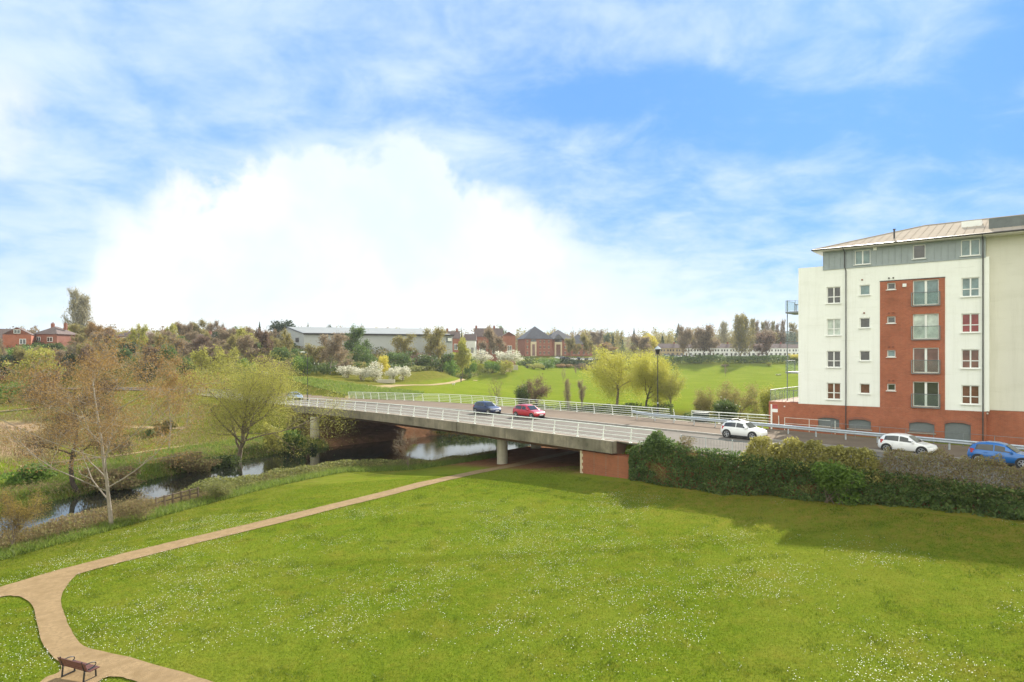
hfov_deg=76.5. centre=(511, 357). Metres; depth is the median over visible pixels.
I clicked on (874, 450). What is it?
kerb
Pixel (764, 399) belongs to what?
scrub tree
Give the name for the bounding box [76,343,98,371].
bare tree
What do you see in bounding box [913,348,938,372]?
french window
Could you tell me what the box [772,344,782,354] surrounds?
terraced house
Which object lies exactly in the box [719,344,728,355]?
terraced house
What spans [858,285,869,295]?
window
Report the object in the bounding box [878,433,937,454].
car
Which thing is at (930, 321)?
french window
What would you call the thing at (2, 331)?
house
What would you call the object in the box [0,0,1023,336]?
sky
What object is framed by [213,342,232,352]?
bare tree
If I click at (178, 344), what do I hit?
bare tree
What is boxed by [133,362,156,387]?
broadleaf tree
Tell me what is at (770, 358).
hedge
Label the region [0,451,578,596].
path
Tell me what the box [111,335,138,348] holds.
bare tree
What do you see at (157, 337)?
bare tree
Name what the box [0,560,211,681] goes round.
path
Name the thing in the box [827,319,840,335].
window
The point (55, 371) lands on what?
bare tree
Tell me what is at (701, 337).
bare tree
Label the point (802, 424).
handrail fence
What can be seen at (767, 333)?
bare tree
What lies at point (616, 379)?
willow tree
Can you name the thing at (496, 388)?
bare shrub
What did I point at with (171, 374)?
bush
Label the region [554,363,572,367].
bush
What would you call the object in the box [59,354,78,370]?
broadleaf tree
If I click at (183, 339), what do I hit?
broadleaf tree
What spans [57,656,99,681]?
park bench
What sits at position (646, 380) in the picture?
willow tree
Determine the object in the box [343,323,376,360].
evergreen tree
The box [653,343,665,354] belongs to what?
terraced house
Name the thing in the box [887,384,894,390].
window
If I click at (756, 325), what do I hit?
poplar tree
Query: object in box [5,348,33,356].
bush
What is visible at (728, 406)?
scrub tree
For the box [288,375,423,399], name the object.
long grass
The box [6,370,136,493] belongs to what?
bare tree
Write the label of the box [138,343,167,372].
bare tree
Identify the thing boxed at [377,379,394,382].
stone block
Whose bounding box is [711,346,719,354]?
terraced house
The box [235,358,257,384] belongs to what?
broadleaf tree
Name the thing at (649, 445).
bush
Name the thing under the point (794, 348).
terraced house
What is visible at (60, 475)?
long grass
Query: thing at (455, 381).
path
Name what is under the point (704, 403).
scrub tree
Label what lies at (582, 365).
bush
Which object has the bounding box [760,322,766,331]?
poplar tree
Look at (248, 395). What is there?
willow tree
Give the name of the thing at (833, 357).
window
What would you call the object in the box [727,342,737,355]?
terraced house
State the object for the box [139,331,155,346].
bare tree
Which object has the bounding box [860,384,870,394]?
window
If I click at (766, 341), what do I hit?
bare tree
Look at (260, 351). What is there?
bare tree
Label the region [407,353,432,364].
bush
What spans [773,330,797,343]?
bare tree
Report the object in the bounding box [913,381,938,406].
french window
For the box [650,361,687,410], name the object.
willow tree
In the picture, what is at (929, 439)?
crash barrier
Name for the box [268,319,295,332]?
broadleaf tree
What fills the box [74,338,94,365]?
bare tree
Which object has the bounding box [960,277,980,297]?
window
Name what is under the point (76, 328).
bare tree
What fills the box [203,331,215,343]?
bare tree
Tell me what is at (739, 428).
car
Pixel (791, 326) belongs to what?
poplar tree
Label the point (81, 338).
bare tree
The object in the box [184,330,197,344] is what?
bare tree
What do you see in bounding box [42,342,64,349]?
broadleaf tree
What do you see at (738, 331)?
poplar tree
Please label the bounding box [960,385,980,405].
window
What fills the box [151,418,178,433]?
bush
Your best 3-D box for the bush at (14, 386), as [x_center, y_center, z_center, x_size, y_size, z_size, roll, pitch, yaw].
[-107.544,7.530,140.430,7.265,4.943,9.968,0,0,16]
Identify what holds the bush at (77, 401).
on the ground at (700, 375)
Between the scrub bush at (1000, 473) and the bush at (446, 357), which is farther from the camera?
the bush at (446, 357)
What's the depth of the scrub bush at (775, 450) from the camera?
38.98 m
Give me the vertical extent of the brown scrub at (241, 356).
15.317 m
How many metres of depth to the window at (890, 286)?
55.44 m
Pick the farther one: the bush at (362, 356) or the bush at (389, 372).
the bush at (362, 356)
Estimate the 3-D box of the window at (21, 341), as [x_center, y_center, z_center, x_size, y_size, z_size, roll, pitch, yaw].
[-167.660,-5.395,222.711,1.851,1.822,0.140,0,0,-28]
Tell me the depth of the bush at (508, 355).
273.45 m
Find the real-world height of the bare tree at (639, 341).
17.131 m
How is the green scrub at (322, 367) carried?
on the ground at (700, 375)
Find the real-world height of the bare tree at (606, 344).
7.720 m
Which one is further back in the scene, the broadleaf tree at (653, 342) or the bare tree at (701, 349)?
the broadleaf tree at (653, 342)
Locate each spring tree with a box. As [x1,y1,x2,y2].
[1,345,66,384]
[127,322,148,355]
[164,322,179,338]
[189,345,214,390]
[209,344,239,386]
[234,327,257,347]
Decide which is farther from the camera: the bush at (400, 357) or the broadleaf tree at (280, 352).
the bush at (400, 357)
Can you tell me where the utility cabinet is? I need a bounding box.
[692,412,708,422]
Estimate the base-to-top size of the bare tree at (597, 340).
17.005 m
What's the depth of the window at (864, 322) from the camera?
56.72 m
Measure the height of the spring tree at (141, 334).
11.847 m
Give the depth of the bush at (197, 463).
68.02 m
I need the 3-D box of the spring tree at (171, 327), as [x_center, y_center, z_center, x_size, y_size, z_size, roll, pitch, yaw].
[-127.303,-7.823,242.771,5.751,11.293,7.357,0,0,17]
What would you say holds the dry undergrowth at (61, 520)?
on the ground at (700, 375)
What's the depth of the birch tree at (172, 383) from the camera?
77.22 m
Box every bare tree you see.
[0,338,7,356]
[4,344,36,379]
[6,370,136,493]
[34,370,60,398]
[50,349,73,379]
[63,323,90,339]
[64,341,83,355]
[67,333,85,344]
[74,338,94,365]
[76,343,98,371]
[83,321,103,337]
[88,331,105,351]
[95,327,116,333]
[99,349,119,375]
[102,331,115,345]
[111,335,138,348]
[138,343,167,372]
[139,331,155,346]
[151,333,166,349]
[161,335,177,346]
[166,331,175,338]
[168,335,189,356]
[173,320,191,334]
[179,339,192,355]
[180,322,193,336]
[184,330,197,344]
[187,333,213,353]
[189,318,211,334]
[198,344,215,356]
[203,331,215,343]
[204,320,225,334]
[204,336,226,351]
[210,348,239,363]
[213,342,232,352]
[218,330,237,341]
[219,324,234,338]
[223,332,240,354]
[236,332,258,363]
[244,325,256,342]
[248,348,271,362]
[250,327,274,352]
[269,328,282,341]
[269,335,282,345]
[274,328,293,354]
[304,343,327,365]
[316,330,353,373]
[390,332,419,357]
[421,325,450,369]
[477,326,508,358]
[517,372,552,406]
[564,336,579,355]
[575,331,595,357]
[588,330,603,350]
[597,342,618,350]
[628,334,652,356]
[675,324,700,353]
[693,323,721,355]
[693,330,720,354]
[751,331,779,360]
[753,328,777,343]
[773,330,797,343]
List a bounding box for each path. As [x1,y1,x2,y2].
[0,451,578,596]
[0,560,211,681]
[19,444,197,466]
[77,412,182,428]
[345,369,511,397]
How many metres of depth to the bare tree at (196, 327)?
288.42 m
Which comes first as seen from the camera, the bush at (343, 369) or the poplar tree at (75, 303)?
the bush at (343, 369)
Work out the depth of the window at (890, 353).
55.42 m
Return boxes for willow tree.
[159,342,365,466]
[578,343,655,406]
[627,350,681,409]
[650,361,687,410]
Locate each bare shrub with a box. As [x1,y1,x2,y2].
[106,489,160,519]
[199,478,237,499]
[486,377,502,403]
[561,378,571,410]
[577,380,587,411]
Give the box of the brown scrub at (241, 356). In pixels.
[0,339,467,379]
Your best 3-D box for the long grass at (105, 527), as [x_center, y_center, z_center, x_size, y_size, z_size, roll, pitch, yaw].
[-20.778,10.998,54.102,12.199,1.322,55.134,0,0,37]
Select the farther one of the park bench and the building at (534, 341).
the building at (534, 341)
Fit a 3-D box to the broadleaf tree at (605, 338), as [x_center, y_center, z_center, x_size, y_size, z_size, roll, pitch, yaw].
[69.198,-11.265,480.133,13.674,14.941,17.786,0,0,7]
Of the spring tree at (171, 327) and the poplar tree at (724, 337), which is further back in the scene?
the poplar tree at (724, 337)
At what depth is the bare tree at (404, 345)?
223.85 m
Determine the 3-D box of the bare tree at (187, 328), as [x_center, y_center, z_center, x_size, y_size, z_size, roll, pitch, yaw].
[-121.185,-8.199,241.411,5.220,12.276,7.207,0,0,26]
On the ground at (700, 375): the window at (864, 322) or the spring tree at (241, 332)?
the spring tree at (241, 332)
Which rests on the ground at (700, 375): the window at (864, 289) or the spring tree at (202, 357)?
the spring tree at (202, 357)
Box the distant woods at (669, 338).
[6,323,780,350]
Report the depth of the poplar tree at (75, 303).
260.55 m
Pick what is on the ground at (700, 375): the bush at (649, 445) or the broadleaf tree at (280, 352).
the broadleaf tree at (280, 352)
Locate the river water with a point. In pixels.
(439, 446)
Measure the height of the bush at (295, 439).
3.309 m
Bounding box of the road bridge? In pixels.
[284,399,721,479]
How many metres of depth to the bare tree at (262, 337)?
197.49 m
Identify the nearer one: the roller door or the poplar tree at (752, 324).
the roller door
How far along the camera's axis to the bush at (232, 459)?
72.26 m
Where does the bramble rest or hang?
in the ivy
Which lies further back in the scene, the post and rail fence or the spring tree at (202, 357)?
the spring tree at (202, 357)
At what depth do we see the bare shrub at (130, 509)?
44.99 m
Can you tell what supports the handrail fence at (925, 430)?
on the pavement at (959, 451)
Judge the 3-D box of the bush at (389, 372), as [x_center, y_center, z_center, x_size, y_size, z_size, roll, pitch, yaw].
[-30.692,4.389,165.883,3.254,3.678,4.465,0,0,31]
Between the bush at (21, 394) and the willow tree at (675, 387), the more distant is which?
the bush at (21, 394)
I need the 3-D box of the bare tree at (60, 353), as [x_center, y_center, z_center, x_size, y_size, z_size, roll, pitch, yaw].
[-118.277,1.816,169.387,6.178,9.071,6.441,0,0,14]
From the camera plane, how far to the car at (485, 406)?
76.85 m
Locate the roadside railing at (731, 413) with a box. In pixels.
[691,410,778,423]
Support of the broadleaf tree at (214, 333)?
on the ground at (700, 375)
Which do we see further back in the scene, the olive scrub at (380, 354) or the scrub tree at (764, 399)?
the olive scrub at (380, 354)
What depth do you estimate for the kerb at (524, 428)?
57.43 m
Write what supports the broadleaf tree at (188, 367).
on the ground at (700, 375)
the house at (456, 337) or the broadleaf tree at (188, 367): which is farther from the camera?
the house at (456, 337)
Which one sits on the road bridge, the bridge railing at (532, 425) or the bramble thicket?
the bridge railing at (532, 425)
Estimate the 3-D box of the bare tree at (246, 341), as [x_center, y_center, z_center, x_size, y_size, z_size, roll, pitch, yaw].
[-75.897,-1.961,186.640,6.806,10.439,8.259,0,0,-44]
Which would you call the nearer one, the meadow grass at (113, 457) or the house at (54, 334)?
the meadow grass at (113, 457)
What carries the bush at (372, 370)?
on the ground at (700, 375)
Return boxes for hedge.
[402,365,489,378]
[551,359,617,368]
[653,354,797,363]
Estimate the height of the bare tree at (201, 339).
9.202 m
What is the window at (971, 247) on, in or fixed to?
in the apartment block at (919, 329)
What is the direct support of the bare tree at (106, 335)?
on the ground at (700, 375)
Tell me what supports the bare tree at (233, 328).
on the ground at (700, 375)
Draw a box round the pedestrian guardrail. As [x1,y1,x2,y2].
[681,435,1019,488]
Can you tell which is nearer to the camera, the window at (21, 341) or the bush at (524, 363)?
the window at (21, 341)
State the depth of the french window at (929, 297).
53.79 m
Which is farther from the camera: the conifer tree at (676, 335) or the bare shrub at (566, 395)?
the conifer tree at (676, 335)
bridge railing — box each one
[216,391,661,442]
[348,392,674,418]
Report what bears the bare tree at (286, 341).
on the ground at (700, 375)
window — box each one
[19,339,25,343]
[47,337,52,341]
[825,351,840,367]
[825,383,840,399]
[827,287,840,303]
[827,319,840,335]
[853,249,869,265]
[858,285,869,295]
[858,318,869,328]
[860,351,870,361]
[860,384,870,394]
[886,316,895,323]
[886,350,895,357]
[887,283,895,289]
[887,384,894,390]
[912,244,925,259]
[913,279,938,304]
[913,313,938,338]
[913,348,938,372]
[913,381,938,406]
[960,239,980,256]
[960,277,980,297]
[960,349,978,368]
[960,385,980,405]
[962,313,980,332]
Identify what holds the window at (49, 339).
in the house at (54, 334)
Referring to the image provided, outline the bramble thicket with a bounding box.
[177,450,496,493]
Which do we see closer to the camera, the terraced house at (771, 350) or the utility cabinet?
the utility cabinet
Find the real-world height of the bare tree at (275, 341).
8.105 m
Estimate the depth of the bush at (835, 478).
36.87 m
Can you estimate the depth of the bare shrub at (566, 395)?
115.86 m
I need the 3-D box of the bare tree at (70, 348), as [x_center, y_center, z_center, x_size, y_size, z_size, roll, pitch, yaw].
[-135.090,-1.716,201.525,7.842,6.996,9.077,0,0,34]
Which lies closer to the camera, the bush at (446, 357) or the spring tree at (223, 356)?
the spring tree at (223, 356)
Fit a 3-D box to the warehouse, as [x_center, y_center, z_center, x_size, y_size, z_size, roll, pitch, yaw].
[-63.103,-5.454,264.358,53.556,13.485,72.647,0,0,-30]
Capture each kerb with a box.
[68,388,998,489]
[115,387,1014,465]
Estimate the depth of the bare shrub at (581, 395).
116.83 m
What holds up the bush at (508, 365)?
on the ground at (700, 375)
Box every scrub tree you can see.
[690,386,719,422]
[710,396,740,423]
[713,379,762,418]
[754,383,786,422]
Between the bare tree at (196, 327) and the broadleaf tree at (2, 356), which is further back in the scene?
the bare tree at (196, 327)
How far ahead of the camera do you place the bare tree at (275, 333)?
248.33 m
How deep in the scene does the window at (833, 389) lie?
58.24 m
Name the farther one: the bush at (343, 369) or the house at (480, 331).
the house at (480, 331)
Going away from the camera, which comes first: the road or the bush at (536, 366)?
the road
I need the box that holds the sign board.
[771,404,777,428]
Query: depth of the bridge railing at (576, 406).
82.83 m
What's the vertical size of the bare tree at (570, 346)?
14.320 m
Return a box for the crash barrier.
[632,410,1023,449]
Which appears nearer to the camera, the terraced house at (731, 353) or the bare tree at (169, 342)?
the bare tree at (169, 342)
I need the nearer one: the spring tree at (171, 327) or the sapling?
the sapling
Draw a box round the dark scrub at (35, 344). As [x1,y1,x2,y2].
[5,340,475,373]
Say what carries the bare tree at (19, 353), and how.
on the ground at (700, 375)
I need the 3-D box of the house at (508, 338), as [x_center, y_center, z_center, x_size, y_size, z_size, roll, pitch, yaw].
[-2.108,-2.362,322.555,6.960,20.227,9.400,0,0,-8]
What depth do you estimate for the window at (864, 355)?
56.72 m
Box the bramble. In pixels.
[646,449,817,493]
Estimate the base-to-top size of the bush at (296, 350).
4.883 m
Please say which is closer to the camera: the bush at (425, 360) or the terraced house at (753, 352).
the bush at (425, 360)
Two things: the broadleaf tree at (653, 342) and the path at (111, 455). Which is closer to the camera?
the path at (111, 455)
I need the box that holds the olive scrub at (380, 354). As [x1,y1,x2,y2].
[0,339,411,383]
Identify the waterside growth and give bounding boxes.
[437,402,715,434]
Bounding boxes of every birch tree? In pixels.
[0,324,233,523]
[144,351,190,448]
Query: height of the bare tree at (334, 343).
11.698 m
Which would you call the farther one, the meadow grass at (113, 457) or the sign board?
the meadow grass at (113, 457)
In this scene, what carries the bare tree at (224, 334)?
on the ground at (700, 375)
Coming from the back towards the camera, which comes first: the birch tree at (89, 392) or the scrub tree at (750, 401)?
the scrub tree at (750, 401)
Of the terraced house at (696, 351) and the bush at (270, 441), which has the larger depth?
the terraced house at (696, 351)
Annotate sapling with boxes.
[392,430,419,467]
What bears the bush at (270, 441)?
on the ground at (700, 375)
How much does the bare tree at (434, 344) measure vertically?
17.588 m
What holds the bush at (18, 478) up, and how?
on the ground at (700, 375)
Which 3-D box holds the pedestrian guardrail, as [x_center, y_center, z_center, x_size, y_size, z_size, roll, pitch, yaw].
[23.316,6.170,33.815,0.060,1.260,34.001,0,0,-41]
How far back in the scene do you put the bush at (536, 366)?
279.40 m
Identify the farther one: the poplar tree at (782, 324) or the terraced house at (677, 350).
the poplar tree at (782, 324)
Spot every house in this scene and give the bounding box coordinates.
[0,329,11,344]
[2,327,34,348]
[33,322,78,346]
[116,325,153,339]
[445,328,460,352]
[464,334,476,356]
[474,325,502,361]
[502,332,514,364]
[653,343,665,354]
[665,344,674,354]
[673,342,683,354]
[684,344,692,355]
[691,342,701,355]
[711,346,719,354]
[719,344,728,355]
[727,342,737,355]
[747,344,755,355]
[765,344,773,355]
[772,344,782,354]
[780,342,790,355]
[789,344,797,354]
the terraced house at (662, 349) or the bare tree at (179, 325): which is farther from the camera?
the terraced house at (662, 349)
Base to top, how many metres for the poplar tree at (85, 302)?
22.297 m
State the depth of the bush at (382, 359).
177.74 m
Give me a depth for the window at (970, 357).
51.92 m
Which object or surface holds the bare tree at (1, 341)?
on the ground at (700, 375)
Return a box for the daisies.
[2,495,1019,681]
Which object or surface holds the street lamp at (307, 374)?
on the road
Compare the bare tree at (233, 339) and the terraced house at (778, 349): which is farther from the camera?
the terraced house at (778, 349)
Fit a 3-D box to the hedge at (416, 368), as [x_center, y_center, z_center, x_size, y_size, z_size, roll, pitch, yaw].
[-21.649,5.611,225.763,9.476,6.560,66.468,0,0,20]
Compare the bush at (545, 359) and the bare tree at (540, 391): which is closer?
the bare tree at (540, 391)
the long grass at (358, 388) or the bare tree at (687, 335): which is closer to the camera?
the long grass at (358, 388)
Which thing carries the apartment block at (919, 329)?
on the ground at (700, 375)
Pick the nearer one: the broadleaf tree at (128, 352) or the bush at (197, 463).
the bush at (197, 463)
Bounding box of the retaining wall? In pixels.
[638,449,1022,514]
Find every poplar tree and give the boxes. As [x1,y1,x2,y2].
[61,286,85,325]
[77,291,93,332]
[715,320,732,343]
[728,311,748,355]
[736,315,755,355]
[748,318,756,343]
[755,319,760,331]
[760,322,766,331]
[763,319,771,331]
[771,320,775,334]
[775,323,779,332]
[780,319,785,341]
[788,322,797,340]
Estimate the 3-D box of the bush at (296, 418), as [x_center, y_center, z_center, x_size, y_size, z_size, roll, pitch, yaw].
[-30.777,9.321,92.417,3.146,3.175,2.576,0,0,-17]
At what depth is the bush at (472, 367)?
238.96 m
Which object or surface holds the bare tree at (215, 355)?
on the ground at (700, 375)
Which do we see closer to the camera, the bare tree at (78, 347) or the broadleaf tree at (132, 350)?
the bare tree at (78, 347)
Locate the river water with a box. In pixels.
[0,434,530,536]
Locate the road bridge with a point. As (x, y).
(605, 457)
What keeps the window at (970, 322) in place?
in the apartment block at (919, 329)
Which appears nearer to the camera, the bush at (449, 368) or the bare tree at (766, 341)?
the bush at (449, 368)
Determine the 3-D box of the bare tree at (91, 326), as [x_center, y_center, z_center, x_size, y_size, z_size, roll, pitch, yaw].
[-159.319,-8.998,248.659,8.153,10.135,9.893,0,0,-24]
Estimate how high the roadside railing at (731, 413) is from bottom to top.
1.146 m
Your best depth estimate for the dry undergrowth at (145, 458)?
66.09 m
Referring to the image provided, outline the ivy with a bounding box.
[622,436,1023,520]
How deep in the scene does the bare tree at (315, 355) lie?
178.43 m
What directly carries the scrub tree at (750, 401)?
on the ground at (700, 375)
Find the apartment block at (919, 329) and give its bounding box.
[769,214,1023,444]
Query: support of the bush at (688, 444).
on the retaining wall
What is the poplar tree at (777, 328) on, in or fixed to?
on the ground at (700, 375)
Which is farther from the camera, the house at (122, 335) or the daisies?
the house at (122, 335)
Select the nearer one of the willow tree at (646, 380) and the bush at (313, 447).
the bush at (313, 447)
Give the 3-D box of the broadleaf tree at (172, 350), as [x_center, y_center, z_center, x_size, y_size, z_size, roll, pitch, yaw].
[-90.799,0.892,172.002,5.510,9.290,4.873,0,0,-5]
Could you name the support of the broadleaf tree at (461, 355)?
on the ground at (700, 375)
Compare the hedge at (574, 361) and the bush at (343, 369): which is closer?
the bush at (343, 369)
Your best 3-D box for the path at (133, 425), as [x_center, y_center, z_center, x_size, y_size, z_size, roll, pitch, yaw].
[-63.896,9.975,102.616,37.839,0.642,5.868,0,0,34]
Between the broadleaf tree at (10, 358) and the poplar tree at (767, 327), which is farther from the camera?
the poplar tree at (767, 327)
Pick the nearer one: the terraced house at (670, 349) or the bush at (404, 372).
the bush at (404, 372)
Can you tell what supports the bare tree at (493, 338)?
on the ground at (700, 375)
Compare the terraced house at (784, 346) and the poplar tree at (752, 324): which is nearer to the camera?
the terraced house at (784, 346)
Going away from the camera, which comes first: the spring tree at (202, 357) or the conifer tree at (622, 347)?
the spring tree at (202, 357)
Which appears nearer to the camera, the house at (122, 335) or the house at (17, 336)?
the house at (17, 336)
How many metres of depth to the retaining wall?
43.30 m
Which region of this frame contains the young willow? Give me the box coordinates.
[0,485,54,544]
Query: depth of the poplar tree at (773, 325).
430.66 m
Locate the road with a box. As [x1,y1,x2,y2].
[114,388,1023,487]
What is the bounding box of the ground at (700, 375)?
[0,337,1023,681]
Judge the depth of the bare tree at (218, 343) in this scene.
207.67 m
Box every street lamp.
[302,351,307,400]
[655,346,660,413]
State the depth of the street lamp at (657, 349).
73.16 m
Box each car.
[287,392,302,399]
[473,401,500,414]
[513,404,544,418]
[721,418,767,439]
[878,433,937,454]
[967,441,1023,467]
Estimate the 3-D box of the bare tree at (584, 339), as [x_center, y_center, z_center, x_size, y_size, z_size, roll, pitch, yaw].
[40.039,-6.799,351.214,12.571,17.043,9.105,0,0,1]
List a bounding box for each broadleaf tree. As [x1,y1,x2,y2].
[0,354,18,369]
[0,355,17,374]
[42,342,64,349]
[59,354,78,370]
[115,347,132,366]
[117,342,137,354]
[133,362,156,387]
[156,344,178,369]
[176,357,195,375]
[177,335,190,348]
[211,332,218,340]
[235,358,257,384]
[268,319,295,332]
[270,346,291,362]
[454,337,471,378]
[601,332,614,351]
[643,333,658,348]
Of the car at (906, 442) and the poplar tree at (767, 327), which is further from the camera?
the poplar tree at (767, 327)
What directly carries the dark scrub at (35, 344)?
on the ground at (700, 375)
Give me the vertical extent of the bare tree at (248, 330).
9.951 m
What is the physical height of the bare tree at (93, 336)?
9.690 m
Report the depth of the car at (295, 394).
119.37 m
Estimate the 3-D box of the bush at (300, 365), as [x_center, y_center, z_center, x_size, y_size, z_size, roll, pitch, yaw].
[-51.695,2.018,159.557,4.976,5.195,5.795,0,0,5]
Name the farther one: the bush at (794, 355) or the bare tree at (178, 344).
the bush at (794, 355)
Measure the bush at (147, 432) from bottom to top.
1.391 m
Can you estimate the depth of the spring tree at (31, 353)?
150.27 m
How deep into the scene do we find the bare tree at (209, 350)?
190.64 m
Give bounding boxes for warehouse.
[276,326,453,358]
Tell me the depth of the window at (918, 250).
54.14 m
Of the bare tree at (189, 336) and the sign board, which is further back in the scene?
the bare tree at (189, 336)
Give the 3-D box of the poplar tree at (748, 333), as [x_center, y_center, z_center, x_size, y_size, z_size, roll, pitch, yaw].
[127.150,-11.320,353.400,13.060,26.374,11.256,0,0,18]
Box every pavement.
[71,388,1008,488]
[139,387,1023,457]
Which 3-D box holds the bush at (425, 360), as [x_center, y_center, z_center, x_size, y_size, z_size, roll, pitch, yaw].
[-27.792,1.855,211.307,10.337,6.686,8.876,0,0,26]
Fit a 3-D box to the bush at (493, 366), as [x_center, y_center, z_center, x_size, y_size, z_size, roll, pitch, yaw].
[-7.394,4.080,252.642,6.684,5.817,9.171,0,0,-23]
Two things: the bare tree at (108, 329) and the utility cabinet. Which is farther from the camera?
the bare tree at (108, 329)
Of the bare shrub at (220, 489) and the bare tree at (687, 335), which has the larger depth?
the bare tree at (687, 335)
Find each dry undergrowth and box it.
[0,470,272,550]
[1,433,329,502]
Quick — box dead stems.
[0,448,495,546]
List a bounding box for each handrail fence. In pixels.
[784,417,829,429]
[831,423,1017,446]
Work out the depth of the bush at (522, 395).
115.57 m
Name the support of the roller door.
in the apartment block at (919, 329)
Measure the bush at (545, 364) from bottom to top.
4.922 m
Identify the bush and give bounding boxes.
[0,381,33,402]
[0,461,58,484]
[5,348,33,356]
[19,382,46,399]
[52,391,100,413]
[76,465,146,491]
[144,428,155,437]
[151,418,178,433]
[159,363,181,387]
[159,451,221,472]
[202,454,241,468]
[254,355,277,373]
[259,422,284,450]
[272,360,294,374]
[279,429,305,449]
[285,412,306,429]
[288,348,300,360]
[291,355,313,374]
[307,442,317,449]
[336,365,356,377]
[346,344,374,366]
[352,367,370,379]
[365,360,383,380]
[378,355,389,373]
[384,368,399,378]
[387,351,414,367]
[394,366,410,379]
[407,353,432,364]
[412,353,441,368]
[431,352,454,371]
[441,360,459,375]
[463,361,477,377]
[471,349,493,363]
[484,360,500,372]
[495,350,524,362]
[498,360,513,373]
[513,380,530,403]
[514,356,539,367]
[526,363,544,368]
[535,360,555,369]
[536,357,558,365]
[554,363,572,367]
[573,364,591,369]
[642,429,674,458]
[675,436,694,450]
[738,435,884,482]
[788,354,797,361]
[810,459,866,505]
[867,446,1023,502]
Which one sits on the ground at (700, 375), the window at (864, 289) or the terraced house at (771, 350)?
the terraced house at (771, 350)
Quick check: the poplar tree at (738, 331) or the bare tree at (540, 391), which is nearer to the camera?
the bare tree at (540, 391)
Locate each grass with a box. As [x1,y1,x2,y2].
[0,402,257,475]
[0,434,328,511]
[0,452,496,559]
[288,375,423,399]
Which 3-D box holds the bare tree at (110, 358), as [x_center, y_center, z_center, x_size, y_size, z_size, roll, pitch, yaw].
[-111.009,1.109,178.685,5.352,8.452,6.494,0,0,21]
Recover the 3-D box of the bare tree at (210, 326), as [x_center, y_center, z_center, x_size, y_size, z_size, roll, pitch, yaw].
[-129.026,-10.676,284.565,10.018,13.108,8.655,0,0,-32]
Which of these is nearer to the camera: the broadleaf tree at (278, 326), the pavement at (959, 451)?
the pavement at (959, 451)
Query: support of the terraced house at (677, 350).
on the ground at (700, 375)
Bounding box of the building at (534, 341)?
[518,326,592,355]
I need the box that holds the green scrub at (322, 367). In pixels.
[66,341,411,376]
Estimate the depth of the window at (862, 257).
56.78 m
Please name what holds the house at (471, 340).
on the ground at (700, 375)
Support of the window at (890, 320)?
in the apartment block at (919, 329)
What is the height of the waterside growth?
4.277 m
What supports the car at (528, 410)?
on the road
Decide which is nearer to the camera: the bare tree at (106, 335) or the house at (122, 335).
the bare tree at (106, 335)
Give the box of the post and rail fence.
[155,487,198,505]
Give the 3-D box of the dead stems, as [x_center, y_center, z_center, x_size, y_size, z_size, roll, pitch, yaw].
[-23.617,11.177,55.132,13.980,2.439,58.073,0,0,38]
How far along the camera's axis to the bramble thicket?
64.04 m
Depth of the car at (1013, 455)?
40.03 m
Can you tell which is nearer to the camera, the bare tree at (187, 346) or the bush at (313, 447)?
the bush at (313, 447)
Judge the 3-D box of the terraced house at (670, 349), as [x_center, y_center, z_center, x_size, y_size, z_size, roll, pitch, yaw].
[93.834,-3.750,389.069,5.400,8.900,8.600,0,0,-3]
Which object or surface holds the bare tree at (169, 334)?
on the ground at (700, 375)
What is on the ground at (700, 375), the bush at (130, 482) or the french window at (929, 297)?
the bush at (130, 482)
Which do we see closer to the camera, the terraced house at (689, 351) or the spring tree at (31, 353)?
the spring tree at (31, 353)
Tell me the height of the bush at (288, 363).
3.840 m
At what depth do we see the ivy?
39.37 m
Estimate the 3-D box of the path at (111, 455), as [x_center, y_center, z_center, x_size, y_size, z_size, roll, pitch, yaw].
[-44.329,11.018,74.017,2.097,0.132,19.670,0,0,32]
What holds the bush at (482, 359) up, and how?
on the ground at (700, 375)
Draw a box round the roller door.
[944,420,971,440]
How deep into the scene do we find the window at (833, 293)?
58.24 m
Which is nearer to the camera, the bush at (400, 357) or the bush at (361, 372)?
the bush at (361, 372)
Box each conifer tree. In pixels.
[619,338,624,352]
[674,323,682,343]
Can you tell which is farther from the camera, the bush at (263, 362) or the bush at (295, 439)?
the bush at (263, 362)

